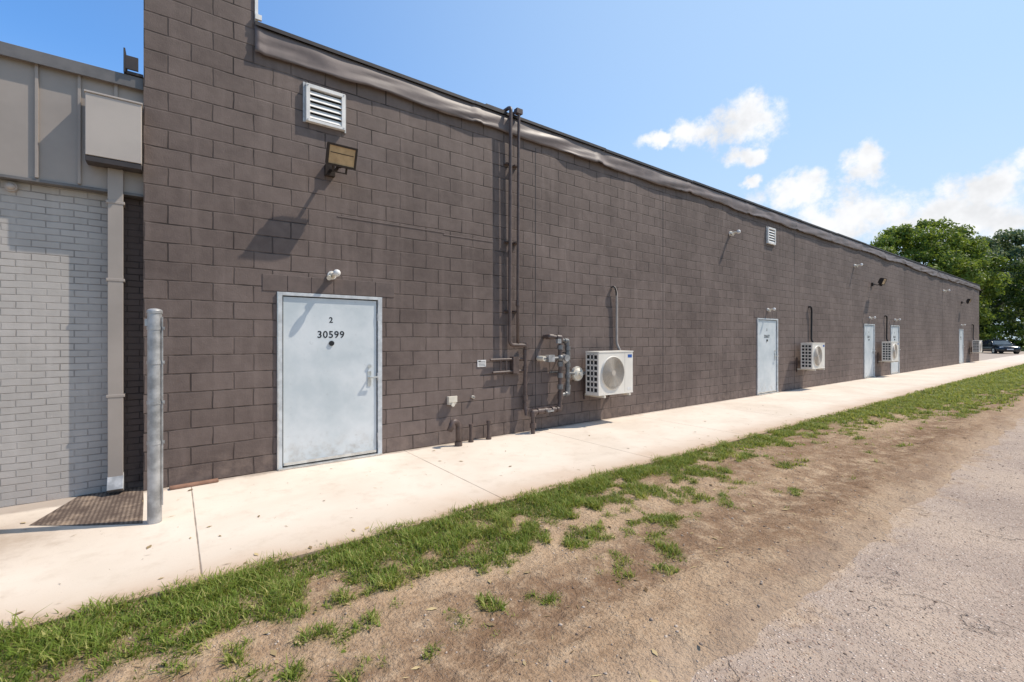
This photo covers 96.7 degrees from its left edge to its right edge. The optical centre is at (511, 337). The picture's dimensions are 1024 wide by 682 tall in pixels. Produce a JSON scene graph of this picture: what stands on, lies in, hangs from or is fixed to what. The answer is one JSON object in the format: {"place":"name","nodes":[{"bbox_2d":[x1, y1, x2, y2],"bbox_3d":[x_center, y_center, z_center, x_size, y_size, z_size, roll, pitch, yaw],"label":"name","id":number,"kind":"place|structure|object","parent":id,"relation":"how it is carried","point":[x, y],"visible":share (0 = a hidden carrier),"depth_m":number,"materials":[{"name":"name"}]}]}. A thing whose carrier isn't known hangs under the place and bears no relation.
{"place":"outdoors","nodes":[
{"label":"outdoors","id":0,"kind":"place"},
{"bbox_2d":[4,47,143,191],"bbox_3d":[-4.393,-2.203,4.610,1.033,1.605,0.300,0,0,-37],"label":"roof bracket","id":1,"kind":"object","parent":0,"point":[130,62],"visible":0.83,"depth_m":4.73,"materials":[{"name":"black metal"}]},
{"bbox_2d":[0,364,1023,681],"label":"dirt verge","id":2,"kind":"structure","parent":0,"point":[668,608],"depth_m":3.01,"materials":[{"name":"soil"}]},
{"bbox_2d":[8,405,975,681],"bbox_3d":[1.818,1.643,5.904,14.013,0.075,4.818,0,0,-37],"label":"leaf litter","id":3,"kind":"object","parent":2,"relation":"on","point":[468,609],"visible":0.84,"depth_m":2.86,"materials":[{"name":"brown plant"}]},
{"bbox_2d":[0,356,1023,632],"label":"sidewalk","id":4,"kind":"structure","parent":0,"point":[50,570],"depth_m":4.63,"materials":[{"name":"concrete"}]},
{"bbox_2d":[30,486,143,524],"bbox_3d":[-3.903,1.611,4.232,0.780,0.001,1.270,0,0,-37],"label":"drain grate","id":5,"kind":"object","parent":4,"relation":"on","point":[125,506],"visible":1,"depth_m":4.25,"materials":[{"name":"brown metal"}]},
{"bbox_2d":[169,478,218,489],"bbox_3d":[-3.475,1.599,4.981,0.440,0.025,0.080,0,0,-40],"label":"timber strip","id":6,"kind":"object","parent":4,"relation":"on","point":[185,485],"visible":1,"depth_m":4.96,"materials":[{"name":"brown wood"}]},
{"bbox_2d":[447,419,461,446],"bbox_3d":[-0.849,1.423,6.756,0.115,0.445,0.268,0,0,38],"label":"gooseneck vent pipe","id":7,"kind":"object","parent":4,"relation":"on","point":[457,424],"visible":0.97,"depth_m":6.77,"materials":[{"name":"metal"}]},
{"bbox_2d":[468,424,473,442],"bbox_3d":[-0.637,1.490,7.063,0.083,0.310,0.083,0,0,-37],"label":"capped pipe","id":8,"kind":"object","parent":4,"relation":"on","point":[470,440],"visible":0.89,"depth_m":7.04,"materials":[{"name":"metal"}]},
{"bbox_2d":[486,420,491,439],"bbox_3d":[-0.372,1.480,7.260,0.089,0.330,0.089,0,0,-37],"label":"capped pipe","id":9,"kind":"object","parent":4,"relation":"on","point":[488,423],"visible":0.85,"depth_m":7.24,"materials":[{"name":"metal"}]},
{"bbox_2d":[0,0,1023,339],"label":"sky","id":10,"kind":"structure","parent":0,"point":[858,120],"materials":[{"name":"blue"}]},
{"bbox_2d":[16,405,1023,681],"bbox_3d":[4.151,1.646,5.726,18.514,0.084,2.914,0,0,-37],"label":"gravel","id":11,"kind":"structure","parent":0,"point":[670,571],"depth_m":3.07,"materials":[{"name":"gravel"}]},
{"bbox_2d":[691,418,1023,681],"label":"road","id":12,"kind":"structure","parent":0,"point":[973,649],"depth_m":2.83,"materials":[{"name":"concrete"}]},
{"bbox_2d":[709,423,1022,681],"bbox_3d":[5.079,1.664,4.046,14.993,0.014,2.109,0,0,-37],"label":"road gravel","id":13,"kind":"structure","parent":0,"point":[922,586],"depth_m":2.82,"materials":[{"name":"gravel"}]},
{"bbox_2d":[979,351,1023,359],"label":"parking lot","id":14,"kind":"structure","parent":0,"point":[986,354],"depth_m":44.90,"materials":[{"name":"concrete"}]},
{"bbox_2d":[982,339,1020,353],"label":"parked car","id":15,"kind":"object","parent":14,"relation":"on","point":[994,346],"visible":0.85,"depth_m":47.57,"materials":[{"name":"black paint"}]},
{"label":"ground","id":16,"kind":"structure","parent":0,"visible":0},
{"bbox_2d":[0,180,143,507],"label":"brick wall","id":17,"kind":"structure","parent":16,"relation":"on","point":[53,343],"depth_m":4.57,"materials":[{"name":"white brick"}]},
{"bbox_2d":[0,41,143,90],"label":"roof edge coping","id":18,"kind":"object","parent":17,"relation":"attached to","point":[52,61],"visible":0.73,"depth_m":4.49,"materials":[{"name":"grey metal"}]},
{"bbox_2d":[0,55,143,199],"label":"metal fascia","id":19,"kind":"structure","parent":18,"relation":"attached to","point":[42,124],"depth_m":4.46,"materials":[{"name":"grey metal"}]},
{"bbox_2d":[84,89,142,492],"bbox_3d":[-4.098,-0.415,4.703,0.448,4.040,0.299,0,0,-37],"label":"scupper box and downspout","id":20,"kind":"object","parent":17,"relation":"attached to","point":[113,134],"visible":1,"depth_m":4.68,"materials":[{"name":"beige metal"}]},
{"bbox_2d":[145,308,164,524],"bbox_3d":[-3.131,0.727,3.990,0.138,1.975,0.113,0,0,-37],"label":"fence post","id":21,"kind":"object","parent":16,"relation":"on","point":[155,363],"visible":0.97,"depth_m":3.95,"materials":[{"name":"metal"}]},
{"bbox_2d":[144,0,978,490],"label":"block wall","id":22,"kind":"structure","parent":16,"relation":"on","point":[242,192],"depth_m":6.86,"materials":[{"name":"concrete"}]},
{"bbox_2d":[255,0,261,21],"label":"pier flashing","id":23,"kind":"object","parent":22,"relation":"attached to","point":[258,17],"visible":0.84,"depth_m":5.41,"materials":[{"name":"white metal"}]},
{"bbox_2d":[303,82,345,133],"bbox_3d":[-2.402,-2.965,5.860,0.530,0.510,0.065,0,0,-37],"label":"louvered vent","id":24,"kind":"object","parent":22,"relation":"attached to","point":[324,107],"visible":1,"depth_m":5.85,"materials":[{"name":"metal"}]},
{"bbox_2d":[262,274,393,297],"bbox_3d":[-2.337,-0.671,5.958,1.651,0.199,0.027,0,0,-37],"label":"door lintel","id":25,"kind":"structure","parent":22,"relation":"attached to","point":[271,282],"depth_m":5.89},
{"bbox_2d":[277,292,381,470],"bbox_3d":[-2.352,0.525,5.960,1.315,2.179,0.166,0,0,-37],"label":"door","id":26,"kind":"structure","parent":22,"relation":"attached to","point":[329,400],"depth_m":5.92,"materials":[{"name":"paint"}]},
{"bbox_2d":[318,331,343,337],"bbox_3d":[-2.361,-0.045,5.942,0.334,0.092,0.002,0,0,-37],"label":"door number","id":27,"kind":"object","parent":26,"relation":"attached to","point":[337,334],"depth_m":5.94,"materials":[{"name":"black paint"}]},
{"bbox_2d":[327,269,340,279],"bbox_3d":[-2.293,-0.804,5.830,0.145,0.133,0.244,0,0,-37],"label":"wall light","id":28,"kind":"object","parent":22,"relation":"attached to","point":[332,275],"visible":1,"depth_m":5.81,"materials":[{"name":"white plastic"}]},
{"bbox_2d":[324,142,357,177],"bbox_3d":[-2.204,-2.233,5.768,0.360,0.331,0.449,0,0,-37],"label":"flood light","id":29,"kind":"object","parent":22,"relation":"attached to","point":[338,156],"visible":1,"depth_m":5.65,"materials":[{"name":"brown metal"}]},
{"bbox_2d":[337,216,493,242],"bbox_3d":[-1.296,-1.583,6.726,2.500,0.047,0.016,0,0,-37],"label":"wall ledge","id":30,"kind":"object","parent":22,"relation":"attached to","point":[413,228],"depth_m":6.61,"materials":[{"name":"paint"}]},
{"bbox_2d":[447,396,456,406],"bbox_3d":[-0.918,0.965,6.947,0.150,0.160,0.088,0,0,-37],"label":"outlet box","id":31,"kind":"object","parent":22,"relation":"attached to","point":[451,400],"visible":1,"depth_m":6.91,"materials":[{"name":"white plastic"}]},
{"bbox_2d":[477,360,485,366],"bbox_3d":[-0.487,0.410,7.314,0.160,0.110,0.012,0,0,-37],"label":"wall sign","id":32,"kind":"object","parent":22,"relation":"attached to","point":[481,363],"visible":1,"depth_m":7.31,"materials":[{"name":"white plastic"}]},
{"bbox_2d":[486,103,526,349],"bbox_3d":[-0.141,-1.817,7.637,0.779,4.074,0.410,0,0,-37],"label":"roof conduit","id":33,"kind":"object","parent":22,"relation":"attached to","point":[517,111],"visible":0.98,"depth_m":7.53,"materials":[{"name":"black metal"}]},
{"bbox_2d":[490,343,527,415],"bbox_3d":[-0.058,0.701,7.580,0.745,1.242,0.132,0,0,-31],"label":"conduit cluster","id":34,"kind":"object","parent":22,"relation":"attached to","point":[514,365],"visible":0.99,"depth_m":7.70,"materials":[{"name":"metal"}]},
{"bbox_2d":[530,334,585,433],"bbox_3d":[0.804,0.795,8.086,1.324,1.739,0.314,0,0,-37],"label":"gas meter","id":35,"kind":"object","parent":22,"relation":"attached to","point":[576,373],"visible":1,"depth_m":8.04,"materials":[{"name":"metal"}]},
{"bbox_2d":[583,350,632,398],"bbox_3d":[1.829,0.709,8.713,1.014,0.922,0.528,0,0,-37],"label":"air conditioner unit","id":36,"kind":"object","parent":22,"relation":"attached to","point":[609,373],"visible":1,"depth_m":8.43,"materials":[{"name":"white metal"}]},
{"bbox_2d":[611,286,620,349],"bbox_3d":[2.101,-0.357,9.140,0.160,1.370,0.195,0,0,-37],"label":"refrigerant line cover","id":37,"kind":"object","parent":22,"relation":"attached to","point":[616,315],"visible":0.98,"depth_m":9.16,"materials":[{"name":"black plastic"}]},
{"bbox_2d":[255,20,978,284],"bbox_3d":[15.014,-3.726,18.942,45.157,0.058,0.270,0,0,-37],"label":"roof coping","id":38,"kind":"object","parent":22,"relation":"attached to","point":[293,36],"visible":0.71,"depth_m":7.51,"materials":[{"name":"metal"}]},
{"bbox_2d":[255,25,980,290],"bbox_3d":[15.071,-3.513,18.818,45.100,0.407,0.085,0,0,-37],"label":"flashing band","id":39,"kind":"object","parent":22,"relation":"attached to","point":[270,43],"visible":1,"depth_m":7.48,"materials":[{"name":"grey metal"}]},
{"bbox_2d":[729,230,740,235],"bbox_3d":[5.781,-2.723,11.811,0.159,0.146,0.268,0,0,-37],"label":"wall light","id":40,"kind":"object","parent":22,"relation":"attached to","point":[731,233],"visible":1,"depth_m":11.80,"materials":[{"name":"white plastic"}]},
{"bbox_2d":[535,148,942,429],"bbox_3d":[12.416,-0.860,16.911,29.922,4.950,0.013,0,0,-37],"label":"movement joint","id":41,"kind":"object","parent":22,"relation":"attached to","point":[794,297],"visible":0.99,"depth_m":7.99,"materials":[{"name":"rubber"}]},
{"bbox_2d":[754,310,780,318],"bbox_3d":[7.404,-0.671,13.193,1.632,0.199,0.027,0,0,-37],"label":"door lintel","id":42,"kind":"structure","parent":22,"relation":"attached to","point":[766,314],"depth_m":13.17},
{"bbox_2d":[757,318,778,394],"bbox_3d":[7.390,0.525,13.195,1.296,2.179,0.166,0,0,-37],"label":"door","id":43,"kind":"structure","parent":22,"relation":"attached to","point":[767,365],"depth_m":13.20,"materials":[{"name":"paint"}]},
{"bbox_2d":[766,226,775,245],"bbox_3d":[7.545,-2.965,13.247,0.530,0.510,0.065,0,0,-37],"label":"louvered vent","id":44,"kind":"object","parent":22,"relation":"attached to","point":[770,235],"visible":1,"depth_m":13.24,"materials":[{"name":"metal"}]},
{"bbox_2d":[796,343,824,371],"bbox_3d":[9.408,0.614,14.341,1.014,0.922,0.528,0,0,-37],"label":"air conditioner unit","id":45,"kind":"object","parent":22,"relation":"attached to","point":[812,356],"visible":1,"depth_m":14.02,"materials":[{"name":"white metal"}]},
{"bbox_2d":[808,306,813,342],"bbox_3d":[9.792,-0.383,14.852,0.160,1.320,0.195,0,0,-37],"label":"refrigerant line cover","id":46,"kind":"object","parent":22,"relation":"attached to","point":[810,307],"visible":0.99,"depth_m":14.88,"materials":[{"name":"black plastic"}]},
{"bbox_2d":[862,318,875,323],"bbox_3d":[14.469,-0.671,18.439,1.632,0.199,0.027,0,0,-37],"label":"door lintel","id":47,"kind":"structure","parent":22,"relation":"attached to","point":[868,321],"depth_m":18.39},
{"bbox_2d":[864,324,874,378],"bbox_3d":[14.455,0.525,18.442,1.296,2.179,0.166,0,0,-37],"label":"door","id":48,"kind":"structure","parent":22,"relation":"attached to","point":[869,353],"depth_m":18.48,"materials":[{"name":"paint"}]},
{"bbox_2d":[871,278,886,285],"bbox_3d":[14.880,-2.253,18.456,0.360,0.331,0.449,0,0,-37],"label":"flood light","id":49,"kind":"object","parent":22,"relation":"attached to","point":[881,281],"visible":1,"depth_m":18.32,"materials":[{"name":"brown metal"}]},
{"bbox_2d":[884,315,888,341],"bbox_3d":[16.134,-0.347,19.562,0.160,1.250,0.195,0,0,-37],"label":"refrigerant line cover","id":50,"kind":"object","parent":22,"relation":"attached to","point":[886,316],"visible":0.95,"depth_m":19.59,"materials":[{"name":"black plastic"}]},
{"bbox_2d":[877,342,898,363],"bbox_3d":[15.750,0.614,19.051,1.014,0.922,0.528,0,0,-37],"label":"air conditioner unit","id":51,"kind":"object","parent":22,"relation":"attached to","point":[890,351],"visible":1,"depth_m":18.72,"materials":[{"name":"white metal"}]},
{"bbox_2d":[889,320,899,324],"bbox_3d":[17.239,-0.671,20.496,1.632,0.199,0.027,0,0,-37],"label":"door lintel","id":52,"kind":"structure","parent":22,"relation":"attached to","point":[894,322],"depth_m":20.43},
{"bbox_2d":[890,325,900,373],"bbox_3d":[17.224,0.525,20.499,1.296,2.179,0.166,0,0,-37],"label":"door","id":53,"kind":"structure","parent":22,"relation":"attached to","point":[894,367],"depth_m":20.57,"materials":[{"name":"paint"}]},
{"bbox_2d":[959,329,963,363],"bbox_3d":[28.384,0.525,28.786,1.296,2.179,0.166,0,0,-37],"label":"door","id":54,"kind":"structure","parent":22,"relation":"attached to","point":[961,346],"depth_m":28.89,"materials":[{"name":"paint"}]},
{"bbox_2d":[969,340,982,353],"bbox_3d":[30.843,0.614,30.260,1.014,0.922,0.528,0,0,-37],"label":"air conditioner unit","id":55,"kind":"object","parent":22,"relation":"attached to","point":[977,346],"visible":1,"depth_m":29.92,"materials":[{"name":"white metal"}]},
{"bbox_2d":[877,245,898,254],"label":"deciduous tree","id":56,"kind":"object","parent":16,"relation":"on","point":[891,249],"visible":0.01,"depth_m":55.94,"materials":[{"name":"green plant"}]},
{"bbox_2d":[869,216,1015,329],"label":"deciduous tree","id":57,"kind":"object","parent":16,"relation":"on","point":[930,246],"visible":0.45,"depth_m":56.12,"materials":[{"name":"green plant"}]},
{"bbox_2d":[948,227,1023,340],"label":"deciduous tree","id":58,"kind":"object","parent":16,"relation":"on","point":[1002,245],"visible":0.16,"depth_m":74.75,"materials":[{"name":"green plant"}]},
{"bbox_2d":[957,251,1023,348],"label":"distant trees","id":59,"kind":"object","parent":16,"relation":"on","point":[1014,265],"visible":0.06,"depth_m":61.64,"materials":[{"name":"green plant"}]},
{"bbox_2d":[979,322,1023,346],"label":"shrub border","id":60,"kind":"object","parent":16,"relation":"on","point":[984,336],"visible":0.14,"depth_m":58.71,"materials":[{"name":"green plant"}]}
]}

